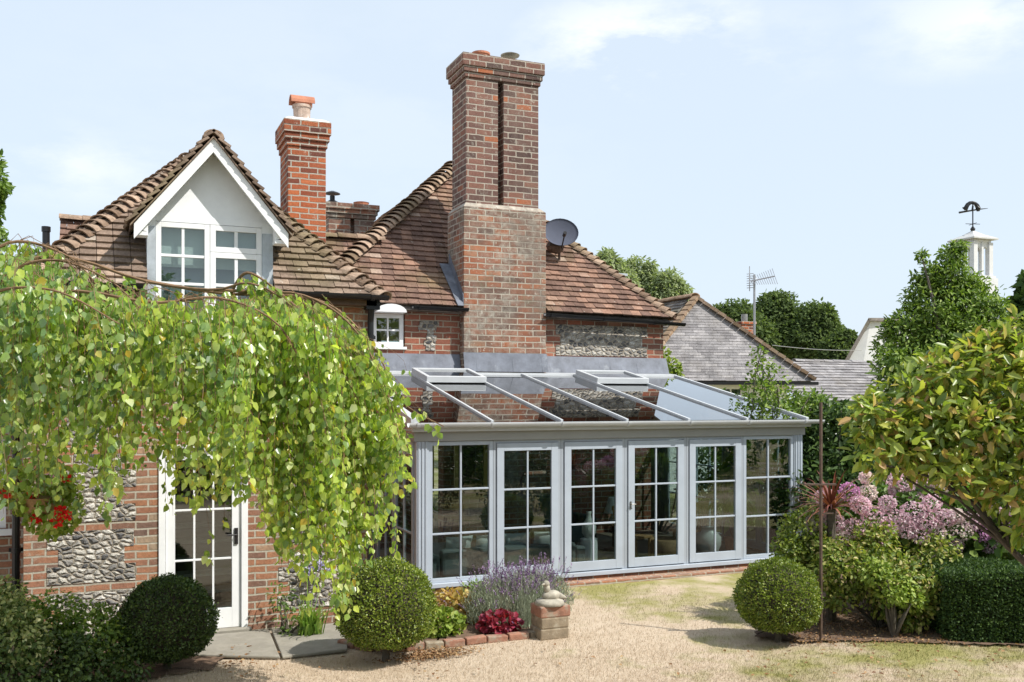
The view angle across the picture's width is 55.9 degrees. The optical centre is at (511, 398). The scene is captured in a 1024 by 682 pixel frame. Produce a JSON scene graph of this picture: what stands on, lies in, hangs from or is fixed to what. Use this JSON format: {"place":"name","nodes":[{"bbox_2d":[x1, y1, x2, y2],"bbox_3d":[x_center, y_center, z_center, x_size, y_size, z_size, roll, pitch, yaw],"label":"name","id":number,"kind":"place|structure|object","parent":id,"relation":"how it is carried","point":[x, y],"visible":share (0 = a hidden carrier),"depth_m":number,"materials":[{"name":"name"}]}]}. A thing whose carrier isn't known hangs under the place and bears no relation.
{"place":"outdoors","nodes":[
{"label":"outdoors","id":0,"kind":"place"},
{"bbox_2d":[18,642,223,681],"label":"shady soil","id":1,"kind":"structure","parent":0,"point":[190,664],"depth_m":9.33,"materials":[{"name":"brown soil"}]},
{"bbox_2d":[0,586,146,675],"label":"shrub","id":2,"kind":"object","parent":1,"relation":"on","point":[110,628],"visible":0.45,"depth_m":8.84,"materials":[{"name":"green plant"}]},
{"bbox_2d":[194,623,346,658],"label":"paving","id":3,"kind":"structure","parent":0,"point":[261,642],"depth_m":10.10,"materials":[{"name":"grey stone"}]},
{"bbox_2d":[265,580,310,636],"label":"wall shrub","id":4,"kind":"object","parent":3,"relation":"on","point":[285,627],"visible":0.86,"depth_m":10.63,"materials":[{"name":"green plant"}]},
{"bbox_2d":[0,0,1023,398],"label":"sky","id":5,"kind":"structure","parent":0,"point":[821,144],"materials":[{"name":"blue"}]},
{"bbox_2d":[130,419,1023,681],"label":"gravel","id":6,"kind":"structure","parent":0,"point":[724,582],"depth_m":9.94,"materials":[{"name":"beige gravel"}]},
{"bbox_2d":[0,149,15,253],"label":"tall tree","id":7,"kind":"object","parent":6,"relation":"on","point":[6,188],"visible":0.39,"depth_m":30.06,"materials":[{"name":"green plant"}]},
{"bbox_2d":[0,574,53,681],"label":"variegated shrub","id":8,"kind":"object","parent":6,"relation":"on","point":[13,608],"visible":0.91,"depth_m":8.27,"materials":[{"name":"green plant"}]},
{"bbox_2d":[0,618,154,681],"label":"dark shrub","id":9,"kind":"object","parent":6,"relation":"on","point":[73,672],"visible":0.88,"depth_m":8.49,"materials":[{"name":"green plant"}]},
{"bbox_2d":[115,572,222,668],"bbox_3d":[-3.319,2.157,9.273,0.954,0.986,0.970,0,0,25],"label":"topiary ball","id":10,"kind":"object","parent":6,"relation":"on","point":[170,617],"visible":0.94,"depth_m":9.01,"materials":[{"name":"green plant"}]},
{"bbox_2d":[0,234,443,628],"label":"weeping birch","id":11,"kind":"object","parent":6,"relation":"on","point":[296,369],"visible":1,"depth_m":7.47,"materials":[{"name":"green plant"}]},
{"bbox_2d":[0,50,685,636],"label":"brick house","id":12,"kind":"structure","parent":6,"relation":"on","point":[452,256],"depth_m":13.97,"materials":[{"name":"red brick"},{"name":"roof tile"},{"name":"white paint"}]},
{"bbox_2d":[0,437,5,527],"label":"window","id":13,"kind":"structure","parent":12,"relation":"in","point":[2,513],"depth_m":10.32,"materials":[{"name":"white paint"}]},
{"bbox_2d":[0,441,87,542],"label":"hanging basket","id":14,"kind":"object","parent":12,"relation":"attached to","point":[57,529],"visible":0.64,"depth_m":8.50,"materials":[{"name":"wicker"}]},
{"bbox_2d":[156,221,209,312],"bbox_3d":[-3.600,-1.410,10.547,0.558,1.020,0.070,0,0,-23],"label":"dormer window","id":15,"kind":"structure","parent":12,"relation":"in","point":[206,228],"depth_m":10.53,"materials":[{"name":"white paint"}]},
{"bbox_2d":[166,451,240,627],"bbox_3d":[-3.397,1.560,10.634,0.790,1.970,0.119,0,0,-23],"label":"door","id":16,"kind":"structure","parent":12,"relation":"in","point":[231,616],"depth_m":10.72,"materials":[{"name":"white paint"}]},
{"bbox_2d":[210,252,261,316],"bbox_3d":[-3.082,-1.260,10.765,0.558,0.720,0.070,0,0,-23],"label":"dormer window","id":17,"kind":"structure","parent":12,"relation":"in","point":[213,255],"depth_m":10.72,"materials":[{"name":"white paint"}]},
{"bbox_2d":[210,225,261,254],"bbox_3d":[-3.082,-1.772,10.765,0.558,0.298,0.070,0,0,-23],"label":"dormer window","id":18,"kind":"structure","parent":12,"relation":"in","point":[213,228],"depth_m":10.74,"materials":[{"name":"white paint"}]},
{"bbox_2d":[374,313,402,346],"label":"window","id":19,"kind":"structure","parent":12,"relation":"in","point":[376,315],"depth_m":16.85,"materials":[{"name":"white paint"}]},
{"bbox_2d":[546,218,578,261],"bbox_3d":[0.958,-3.120,18.837,0.716,0.854,0.575,0,0,44],"label":"satellite dish","id":20,"kind":"object","parent":12,"relation":"attached to","point":[561,233],"visible":0.98,"depth_m":18.88,"materials":[{"name":"black metal"}]},
{"bbox_2d":[337,630,534,651],"bbox_3d":[-0.584,2.576,10.300,2.516,0.095,0.414,0,0,-13],"label":"bed edging","id":21,"kind":"object","parent":6,"relation":"on","point":[475,639],"visible":0.61,"depth_m":10.22,"materials":[{"name":"brick"}]},
{"bbox_2d":[326,593,568,641],"bbox_3d":[-0.542,2.586,11.673,3.554,0.004,2.718,0,0,-23],"label":"soil bed","id":22,"kind":"object","parent":6,"relation":"on","point":[470,630],"visible":0.14,"depth_m":10.69,"materials":[{"name":"brown soil"}]},
{"bbox_2d":[287,557,405,636],"bbox_3d":[-1.961,2.207,11.021,0.747,0.788,1.571,0,0,38],"label":"agapanthus","id":23,"kind":"object","parent":22,"relation":"on","point":[309,625],"visible":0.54,"depth_m":10.52,"materials":[{"name":"green plant"}]},
{"bbox_2d":[426,604,466,638],"bbox_3d":[-0.806,2.456,10.600,0.637,0.390,0.498,0,0,-23],"label":"heuchera","id":24,"kind":"object","parent":22,"relation":"on","point":[453,622],"visible":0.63,"depth_m":10.53,"materials":[{"name":"green plant"}]},
{"bbox_2d":[434,586,477,618],"bbox_3d":[-0.689,2.411,11.301,0.681,0.457,0.565,0,0,-23],"label":"heuchera","id":25,"kind":"object","parent":22,"relation":"on","point":[452,595],"visible":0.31,"depth_m":11.21,"materials":[{"name":"yellow plant"}]},
{"bbox_2d":[455,591,485,623],"bbox_3d":[-0.445,2.419,11.205,0.521,0.391,0.382,0,0,-23],"label":"heuchera","id":26,"kind":"object","parent":22,"relation":"on","point":[462,610],"visible":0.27,"depth_m":11.15,"materials":[{"name":"green plant"}]},
{"bbox_2d":[451,578,490,607],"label":"bedding plant","id":27,"kind":"object","parent":22,"relation":"on","point":[470,582],"visible":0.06,"depth_m":11.64,"materials":[{"name":"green plant"}]},
{"bbox_2d":[475,608,523,634],"bbox_3d":[-0.141,2.499,10.710,0.549,0.346,0.430,0,0,-23],"label":"heuchera","id":28,"kind":"object","parent":22,"relation":"on","point":[490,620],"visible":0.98,"depth_m":10.65,"materials":[{"name":"red plant"}]},
{"bbox_2d":[439,551,580,628],"bbox_3d":[0.116,2.239,11.243,1.914,0.847,1.312,0,0,-23],"label":"lavender","id":29,"kind":"object","parent":22,"relation":"on","point":[523,592],"visible":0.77,"depth_m":10.97,"materials":[{"name":"purple plant"}]},
{"bbox_2d":[530,602,569,640],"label":"brick pier","id":30,"kind":"structure","parent":6,"relation":"on","point":[549,623],"depth_m":10.46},
{"bbox_2d":[534,580,566,606],"bbox_3d":[0.412,2.114,10.565,0.332,0.265,0.340,0,0,16],"label":"bird statue","id":31,"kind":"object","parent":30,"relation":"on","point":[552,598],"visible":1,"depth_m":10.51,"materials":[{"name":"beige stone"}]},
{"bbox_2d":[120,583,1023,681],"bbox_3d":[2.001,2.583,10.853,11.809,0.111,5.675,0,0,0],"label":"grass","id":32,"kind":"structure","parent":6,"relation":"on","point":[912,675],"depth_m":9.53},
{"bbox_2d":[374,352,824,593],"bbox_3d":[0.977,0.910,15.787,6.780,3.480,4.298,0,0,-23],"label":"conservatory","id":33,"kind":"object","parent":6,"relation":"on","point":[561,407],"visible":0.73,"depth_m":14.44,"materials":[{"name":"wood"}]},
{"bbox_2d":[375,442,392,559],"bbox_3d":[-1.865,1.517,14.239,0.060,1.893,0.962,0,0,-23],"label":"side window","id":34,"kind":"structure","parent":33,"relation":"in","point":[377,546],"depth_m":14.23,"materials":[{"name":"grey paint"}]},
{"bbox_2d":[393,441,413,564],"bbox_3d":[-1.489,1.517,13.345,0.060,1.893,0.962,0,0,-23],"label":"side window","id":35,"kind":"structure","parent":33,"relation":"in","point":[397,527],"depth_m":13.33,"materials":[{"name":"grey paint"}]},
{"bbox_2d":[383,484,439,563],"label":"potted plant","id":36,"kind":"object","parent":33,"relation":"on","point":[408,537],"visible":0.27,"depth_m":14.45,"materials":[{"name":"green plant"}]},
{"bbox_2d":[399,441,433,493],"bbox_3d":[-1.671,1.150,16.924,0.620,1.000,0.050,0,0,-23],"label":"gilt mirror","id":37,"kind":"object","parent":33,"relation":"attached to","point":[408,470],"visible":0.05,"depth_m":16.90,"materials":[{"name":"gold metal"}]},
{"bbox_2d":[429,440,492,582],"bbox_3d":[-0.700,1.517,13.081,0.926,1.893,0.070,0,0,-23],"label":"window frame","id":38,"kind":"structure","parent":33,"relation":"in","point":[487,442],"depth_m":13.06,"materials":[{"name":"grey paint"}]},
{"bbox_2d":[432,542,584,577],"bbox_3d":[-0.187,2.315,14.034,2.395,0.470,0.930,0,0,-23],"label":"sofa","id":39,"kind":"object","parent":33,"relation":"on","point":[445,562],"visible":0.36,"depth_m":13.43,"materials":[{"name":"fabric"}]},
{"bbox_2d":[445,535,472,548],"bbox_3d":[-0.758,2.100,13.593,0.420,0.349,0.192,0,0,-28],"label":"cushion","id":40,"kind":"object","parent":39,"relation":"on","point":[452,542],"visible":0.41,"depth_m":13.50,"materials":[{"name":"fabric"}]},
{"bbox_2d":[476,535,487,546],"bbox_3d":[-0.352,2.100,13.764,0.420,0.349,0.192,0,0,-34],"label":"cushion","id":41,"kind":"object","parent":39,"relation":"on","point":[481,540],"visible":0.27,"depth_m":13.63,"materials":[{"name":"white fabric"}]},
{"bbox_2d":[504,532,529,544],"bbox_3d":[0.053,2.100,13.934,0.425,0.349,0.200,0,0,-23],"label":"cushion","id":42,"kind":"object","parent":39,"relation":"on","point":[515,539],"visible":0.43,"depth_m":13.84,"materials":[{"name":"fabric"}]},
{"bbox_2d":[534,531,549,543],"bbox_3d":[0.505,2.100,14.124,0.426,0.349,0.204,0,0,-23],"label":"cushion","id":43,"kind":"object","parent":39,"relation":"on","point":[541,537],"visible":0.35,"depth_m":14.02,"materials":[{"name":"fabric"}]},
{"bbox_2d":[496,442,557,577],"bbox_3d":[0.214,1.530,13.435,0.930,1.840,0.055,0,0,-23],"label":"folding door","id":44,"kind":"structure","parent":33,"relation":"in","point":[552,446],"depth_m":13.43,"materials":[{"name":"grey paint"}]},
{"bbox_2d":[529,494,595,543],"bbox_3d":[0.842,2.100,16.425,0.985,0.900,0.780,0,0,-23],"label":"armchair","id":45,"kind":"object","parent":33,"relation":"on","point":[541,516],"visible":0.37,"depth_m":16.49,"materials":[{"name":"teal fabric"}]},
{"bbox_2d":[580,537,597,560],"bbox_3d":[1.157,2.320,14.507,0.260,0.460,0.260,0,0,-23],"label":"plant stand","id":46,"kind":"object","parent":33,"relation":"on","point":[586,543],"visible":0.58,"depth_m":14.39,"materials":[{"name":"white paint"}]},
{"bbox_2d":[582,511,595,537],"bbox_3d":[1.157,1.889,14.507,0.220,0.400,0.220,0,0,-23],"label":"vase","id":47,"kind":"object","parent":46,"relation":"on","point":[586,531],"visible":0.89,"depth_m":14.44,"materials":[{"name":"ceramic"}]},
{"bbox_2d":[564,441,621,571],"bbox_3d":[1.164,1.530,13.835,0.930,1.840,0.055,0,0,-23],"label":"folding door","id":48,"kind":"structure","parent":33,"relation":"in","point":[616,562],"depth_m":13.83,"materials":[{"name":"grey paint"}]},
{"bbox_2d":[597,520,613,551],"bbox_3d":[1.721,2.315,16.263,0.600,0.470,0.600,0,0,-23],"label":"side table","id":49,"kind":"object","parent":33,"relation":"on","point":[609,549],"visible":0.41,"depth_m":16.22,"materials":[{"name":"brown wood"}]},
{"bbox_2d":[604,497,613,521],"bbox_3d":[1.721,1.868,16.263,0.340,0.420,0.340,0,0,-23],"label":"table lamp","id":50,"kind":"object","parent":49,"relation":"on","point":[609,505],"visible":0.32,"depth_m":16.18,"materials":[{"name":"ceramic"}]},
{"bbox_2d":[612,506,652,556],"bbox_3d":[1.868,2.105,14.989,0.460,0.890,0.440,0,0,44],"label":"wooden chair","id":51,"kind":"object","parent":33,"relation":"on","point":[638,536],"visible":0.27,"depth_m":14.95,"materials":[{"name":"brown wood"}]},
{"bbox_2d":[627,440,683,566],"bbox_3d":[2.132,1.530,14.216,0.950,1.840,0.103,0,0,-23],"label":"folding door","id":52,"kind":"structure","parent":33,"relation":"in","point":[632,561],"depth_m":14.22,"materials":[{"name":"grey paint"}]},
{"bbox_2d":[651,447,668,532],"bbox_3d":[2.812,1.560,18.322,0.088,1.920,0.550,0,0,-23],"label":"curtain","id":53,"kind":"object","parent":33,"relation":"hanging from","point":[662,489],"visible":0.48,"depth_m":18.26,"materials":[{"name":"fabric"}]},
{"bbox_2d":[669,439,692,526],"bbox_3d":[3.227,1.517,18.484,0.060,1.893,0.962,0,0,-23],"label":"side window","id":54,"kind":"structure","parent":33,"relation":"in","point":[670,523],"depth_m":18.88,"materials":[{"name":"grey paint"}]},
{"bbox_2d":[671,500,708,536],"bbox_3d":[2.915,2.105,15.771,0.460,0.890,0.440,0,0,36],"label":"wooden chair","id":55,"kind":"object","parent":33,"relation":"on","point":[701,504],"visible":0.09,"depth_m":15.65,"materials":[{"name":"brown wood"}]},
{"bbox_2d":[693,439,722,536],"bbox_3d":[3.603,1.517,17.590,0.060,1.893,0.962,0,0,-23],"label":"side window","id":56,"kind":"structure","parent":33,"relation":"in","point":[709,465],"depth_m":17.59,"materials":[{"name":"grey paint"}]},
{"bbox_2d":[696,525,720,552],"bbox_3d":[3.131,2.290,15.360,0.400,0.520,0.400,0,0,-23],"label":"urn","id":57,"kind":"object","parent":33,"relation":"on","point":[705,539],"visible":0.72,"depth_m":15.22,"materials":[{"name":"ceramic"}]},
{"bbox_2d":[689,439,740,562],"bbox_3d":[3.081,1.530,14.641,0.930,1.840,0.055,0,0,-23],"label":"folding door","id":58,"kind":"structure","parent":33,"relation":"in","point":[736,553],"depth_m":14.63,"materials":[{"name":"grey paint"}]},
{"bbox_2d":[723,438,737,543],"bbox_3d":[3.818,1.560,16.576,0.088,1.920,0.550,0,0,-23],"label":"curtain","id":59,"kind":"object","parent":33,"relation":"hanging from","point":[726,453],"visible":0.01,"depth_m":16.74,"materials":[{"name":"fabric"}]},
{"bbox_2d":[700,445,765,550],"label":"potted plant","id":60,"kind":"object","parent":33,"relation":"on","point":[726,501],"visible":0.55,"depth_m":15.60,"materials":[{"name":"green plant"}]},
{"bbox_2d":[746,439,757,544],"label":"side window","id":61,"kind":"structure","parent":33,"relation":"in","point":[750,541],"depth_m":16.27,"materials":[{"name":"grey paint"}]},
{"bbox_2d":[743,435,793,558],"bbox_3d":[3.987,1.517,15.052,0.956,1.893,0.070,0,0,-23],"label":"window frame","id":62,"kind":"structure","parent":33,"relation":"in","point":[790,438],"depth_m":15.03,"materials":[{"name":"grey paint"}]},
{"bbox_2d":[758,435,782,547],"bbox_3d":[4.356,1.517,15.802,0.060,1.893,0.962,0,0,-23],"label":"side window","id":63,"kind":"structure","parent":33,"relation":"in","point":[760,441],"depth_m":16.19,"materials":[{"name":"grey paint"}]},
{"bbox_2d":[594,246,641,287],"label":"willow tree","id":64,"kind":"object","parent":6,"relation":"on","point":[611,258],"visible":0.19,"depth_m":43.66,"materials":[{"name":"green plant"}]},
{"bbox_2d":[219,643,1019,678],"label":"fallen leaves","id":65,"kind":"object","parent":6,"relation":"on","point":[854,645],"visible":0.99,"depth_m":9.46,"materials":[{"name":"brown plant"}]},
{"bbox_2d":[623,254,659,291],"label":"willow tree","id":66,"kind":"object","parent":6,"relation":"on","point":[646,270],"visible":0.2,"depth_m":45.36,"materials":[{"name":"green plant"}]},
{"bbox_2d":[363,607,964,663],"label":"leaf litter","id":67,"kind":"object","parent":6,"relation":"on","point":[419,655],"visible":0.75,"depth_m":10.18,"materials":[{"name":"red plant"}]},
{"bbox_2d":[333,554,437,661],"bbox_3d":[-1.260,2.109,9.666,1.051,1.083,1.044,0,0,-23],"label":"topiary ball","id":68,"kind":"object","parent":67,"relation":"on","point":[393,599],"visible":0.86,"depth_m":9.35,"materials":[{"name":"green plant"}]},
{"bbox_2d":[645,266,694,300],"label":"willow tree","id":69,"kind":"object","parent":6,"relation":"on","point":[667,283],"visible":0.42,"depth_m":44.42,"materials":[{"name":"green plant"}]},
{"bbox_2d":[663,346,684,521],"bbox_3d":[3.248,0.768,19.808,0.720,3.718,0.703,0,0,36],"label":"wisteria","id":70,"kind":"object","parent":6,"relation":"on","point":[678,369],"visible":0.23,"depth_m":19.73,"materials":[{"name":"green plant"}]},
{"bbox_2d":[713,297,781,351],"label":"yew tree","id":71,"kind":"object","parent":6,"relation":"on","point":[735,310],"visible":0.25,"depth_m":51.34,"materials":[{"name":"green plant"}]},
{"bbox_2d":[689,386,849,493],"bbox_3d":[5.994,1.166,22.356,4.160,2.971,5.778,0,0,-23],"label":"evergreen bush","id":72,"kind":"object","parent":6,"relation":"on","point":[823,396],"visible":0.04,"depth_m":21.00,"materials":[{"name":"green plant"}]},
{"bbox_2d":[752,288,800,353],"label":"yew tree","id":73,"kind":"object","parent":6,"relation":"on","point":[777,307],"visible":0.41,"depth_m":53.18,"materials":[{"name":"green plant"}]},
{"bbox_2d":[729,344,823,543],"bbox_3d":[4.396,0.861,16.007,1.589,3.530,0.905,0,0,0],"label":"young tree","id":74,"kind":"object","parent":6,"relation":"on","point":[795,401],"visible":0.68,"depth_m":15.90,"materials":[{"name":"green plant"}]},
{"bbox_2d":[778,297,847,359],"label":"yew tree","id":75,"kind":"object","parent":6,"relation":"on","point":[812,324],"visible":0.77,"depth_m":51.24,"materials":[{"name":"green plant"}]},
{"bbox_2d":[813,326,858,359],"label":"yew tree","id":76,"kind":"object","parent":6,"relation":"on","point":[842,338],"visible":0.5,"depth_m":49.46,"materials":[{"name":"green plant"}]},
{"bbox_2d":[787,359,891,438],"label":"slate outbuilding","id":77,"kind":"structure","parent":6,"relation":"on","point":[843,379],"depth_m":31.08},
{"bbox_2d":[836,303,1023,565],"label":"magnolia tree","id":78,"kind":"object","parent":6,"relation":"on","point":[968,411],"visible":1,"depth_m":6.40,"materials":[{"name":"green plant"}]},
{"bbox_2d":[1005,269,1023,322],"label":"garden tree","id":79,"kind":"object","parent":6,"relation":"on","point":[1017,299],"visible":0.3,"depth_m":29.93,"materials":[{"name":"green plant"}]},
{"bbox_2d":[651,536,675,555],"bbox_3d":[2.394,2.360,15.049,0.500,0.380,0.500,0,0,-23],"label":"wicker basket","id":80,"kind":"object","parent":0,"point":[666,545],"visible":0.56,"depth_m":14.84,"materials":[{"name":"brown wicker"}]},
{"bbox_2d":[657,293,818,491],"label":"slate barn","id":81,"kind":"structure","parent":0,"point":[708,344],"depth_m":27.56,"materials":[{"name":"grey stone"}]},
{"bbox_2d":[715,387,741,395],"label":"window","id":82,"kind":"structure","parent":81,"relation":"in","point":[730,388],"depth_m":27.52,"materials":[{"name":"white paint"}]},
{"bbox_2d":[737,314,756,333],"bbox_3d":[7.502,-0.073,31.219,0.580,5.346,0.580,0,0,-23],"label":"chimney","id":83,"kind":"object","parent":81,"relation":"on","point":[744,322],"visible":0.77,"depth_m":31.00,"materials":[{"name":"red brick"}]},
{"bbox_2d":[747,266,777,337],"bbox_3d":[7.477,-2.548,28.750,1.142,2.888,0.418,0,0,41],"label":"tv aerial","id":84,"kind":"object","parent":81,"relation":"on","point":[754,279],"visible":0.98,"depth_m":28.97,"materials":[{"name":"metal"}]},
{"bbox_2d":[772,345,861,350],"bbox_3d":[11.347,-1.865,35.500,0.022,0.125,6.988,0,0,44],"label":"utility wire","id":85,"kind":"object","parent":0,"point":[821,349],"visible":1,"depth_m":35.50,"materials":[{"name":"metal"}]},
{"bbox_2d":[845,318,907,360],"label":"white gable house","id":86,"kind":"structure","parent":0,"point":[864,339],"depth_m":40.00,"materials":[{"name":"paint"}]},
{"bbox_2d":[947,231,998,317],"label":"bell turret","id":87,"kind":"object","parent":86,"relation":"on","point":[980,244],"visible":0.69,"depth_m":45.52,"materials":[{"name":"white wood"}]},
{"bbox_2d":[959,201,987,230],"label":"weathervane","id":88,"kind":"object","parent":87,"relation":"on","point":[974,203],"visible":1,"depth_m":45.94,"materials":[{"name":"black metal"}]},
{"bbox_2d":[754,553,1023,645],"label":"border soil","id":89,"kind":"structure","parent":0,"point":[761,633],"depth_m":10.64,"materials":[{"name":"brown soil"}]},
{"bbox_2d":[672,420,827,534],"bbox_3d":[5.177,1.425,18.568,2.502,2.556,5.977,0,0,-23],"label":"evergreen bush","id":90,"kind":"object","parent":89,"relation":"on","point":[701,491],"visible":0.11,"depth_m":19.30,"materials":[{"name":"green plant"}]},
{"bbox_2d":[731,555,827,642],"bbox_3d":[2.881,2.170,10.424,0.972,0.961,0.988,0,0,-23],"label":"topiary ball","id":91,"kind":"object","parent":89,"relation":"on","point":[778,596],"visible":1,"depth_m":10.15,"materials":[{"name":"green plant"}]},
{"bbox_2d":[768,495,845,584],"bbox_3d":[3.541,1.888,11.485,0.610,1.488,1.377,0,0,39],"label":"spirea shrub","id":92,"kind":"object","parent":89,"relation":"on","point":[790,546],"visible":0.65,"depth_m":11.16,"materials":[{"name":"green plant"}]},
{"bbox_2d":[803,402,836,642],"bbox_3d":[3.303,1.343,10.346,0.345,2.613,0.050,0,0,-1],"label":"garden pole","id":93,"kind":"object","parent":89,"relation":"on","point":[821,484],"visible":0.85,"depth_m":10.34,"materials":[{"name":"brown metal"}]},
{"bbox_2d":[769,398,883,539],"bbox_3d":[5.178,1.310,15.713,1.888,2.666,2.080,0,0,23],"label":"evergreen bush","id":94,"kind":"object","parent":89,"relation":"on","point":[833,455],"visible":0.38,"depth_m":15.52,"materials":[{"name":"green plant"}]},
{"bbox_2d":[787,470,881,621],"bbox_3d":[3.724,1.700,11.264,1.193,1.801,1.258,0,0,14],"label":"cordyline","id":95,"kind":"object","parent":89,"relation":"on","point":[831,503],"visible":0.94,"depth_m":11.20,"materials":[{"name":"red plant"}]},
{"bbox_2d":[798,519,962,634],"bbox_3d":[4.275,2.003,10.969,1.971,1.253,1.161,0,0,-1],"label":"golden shrub","id":96,"kind":"object","parent":89,"relation":"on","point":[853,557],"visible":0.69,"depth_m":10.80,"materials":[{"name":"green plant"}]},
{"bbox_2d":[827,387,945,546],"bbox_3d":[6.345,1.120,16.176,2.163,3.064,4.333,0,0,43],"label":"evergreen bush","id":97,"kind":"object","parent":89,"relation":"on","point":[855,474],"visible":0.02,"depth_m":14.91,"materials":[{"name":"green plant"}]},
{"bbox_2d":[857,556,929,637],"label":"lime shrub","id":98,"kind":"object","parent":89,"relation":"on","point":[892,600],"visible":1,"depth_m":10.44,"materials":[{"name":"green plant"}]},
{"bbox_2d":[804,468,1023,574],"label":"hydrangea","id":99,"kind":"object","parent":89,"relation":"on","point":[923,510],"visible":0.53,"depth_m":11.40,"materials":[{"name":"pink plant"}]},
{"bbox_2d":[867,239,1020,398],"bbox_3d":[7.491,-0.065,16.881,2.967,5.544,2.177,0,0,-23],"label":"bay tree","id":100,"kind":"object","parent":89,"relation":"on","point":[941,316],"visible":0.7,"depth_m":16.73,"materials":[{"name":"green plant"}]},
{"bbox_2d":[923,555,1023,643],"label":"box hedge","id":101,"kind":"object","parent":89,"relation":"on","point":[984,600],"visible":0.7,"depth_m":10.29,"materials":[{"name":"green plant"}]},
{"bbox_2d":[930,380,1022,556],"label":"evergreen bush","id":102,"kind":"object","parent":89,"relation":"on","point":[1002,394],"visible":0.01,"depth_m":15.00,"materials":[{"name":"green plant"}]}
]}

